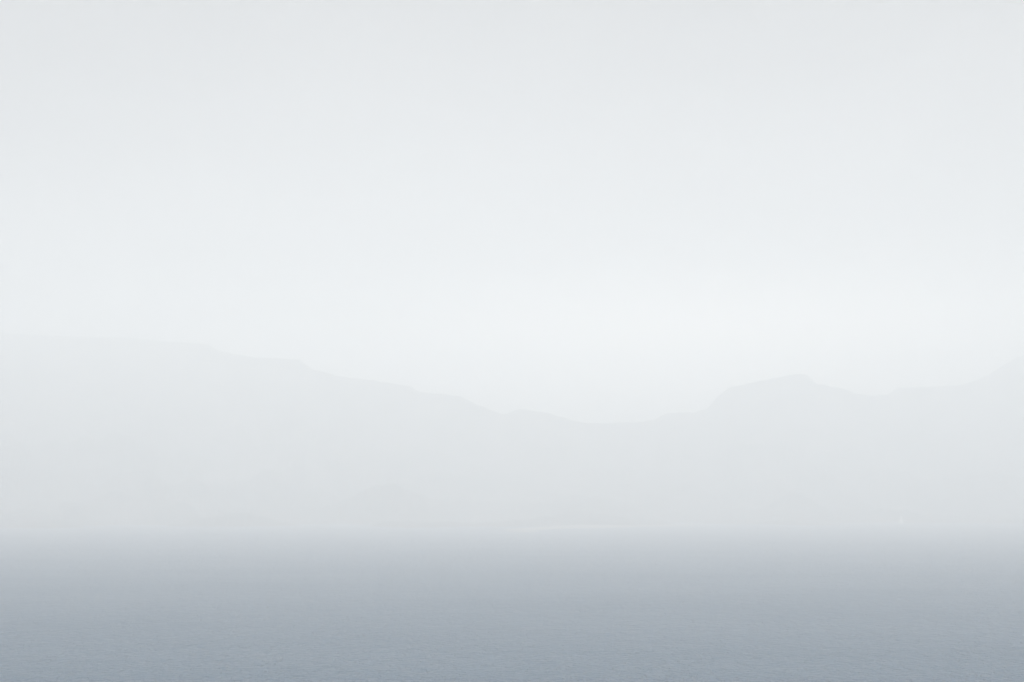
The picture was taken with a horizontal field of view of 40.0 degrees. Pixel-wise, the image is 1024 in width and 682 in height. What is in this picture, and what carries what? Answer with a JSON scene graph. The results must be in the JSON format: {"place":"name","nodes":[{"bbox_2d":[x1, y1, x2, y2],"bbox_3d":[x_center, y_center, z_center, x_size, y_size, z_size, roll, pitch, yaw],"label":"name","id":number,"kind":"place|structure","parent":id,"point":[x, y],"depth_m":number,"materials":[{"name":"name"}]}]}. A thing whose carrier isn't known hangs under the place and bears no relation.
{"place":"outdoors","nodes":[
{"label":"outdoors","id":0,"kind":"place"},
{"bbox_2d":[0,332,749,527],"bbox_3d":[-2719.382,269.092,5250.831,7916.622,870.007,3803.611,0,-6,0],"label":"mountain","id":1,"kind":"structure","parent":0,"point":[96,431],"depth_m":5632.75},
{"bbox_2d":[0,522,1023,681],"bbox_3d":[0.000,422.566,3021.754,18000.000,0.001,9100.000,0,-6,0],"label":"water","id":2,"kind":"structure","parent":0,"point":[888,602],"depth_m":1130.35,"materials":[{"name":"grey liquid"}]},
{"bbox_2d":[0,0,1023,423],"label":"sky","id":3,"kind":"structure","parent":0,"point":[584,211],"materials":[{"name":"white"}]},
{"bbox_2d":[505,524,708,529],"bbox_3d":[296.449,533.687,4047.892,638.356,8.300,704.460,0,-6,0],"label":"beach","id":4,"kind":"structure","parent":0,"point":[575,526],"depth_m":4023.61,"materials":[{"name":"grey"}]},
{"bbox_2d":[601,355,1023,524],"bbox_3d":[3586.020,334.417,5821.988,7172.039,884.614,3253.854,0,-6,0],"label":"mountain","id":5,"kind":"structure","parent":0,"point":[798,449],"depth_m":5973.74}
]}

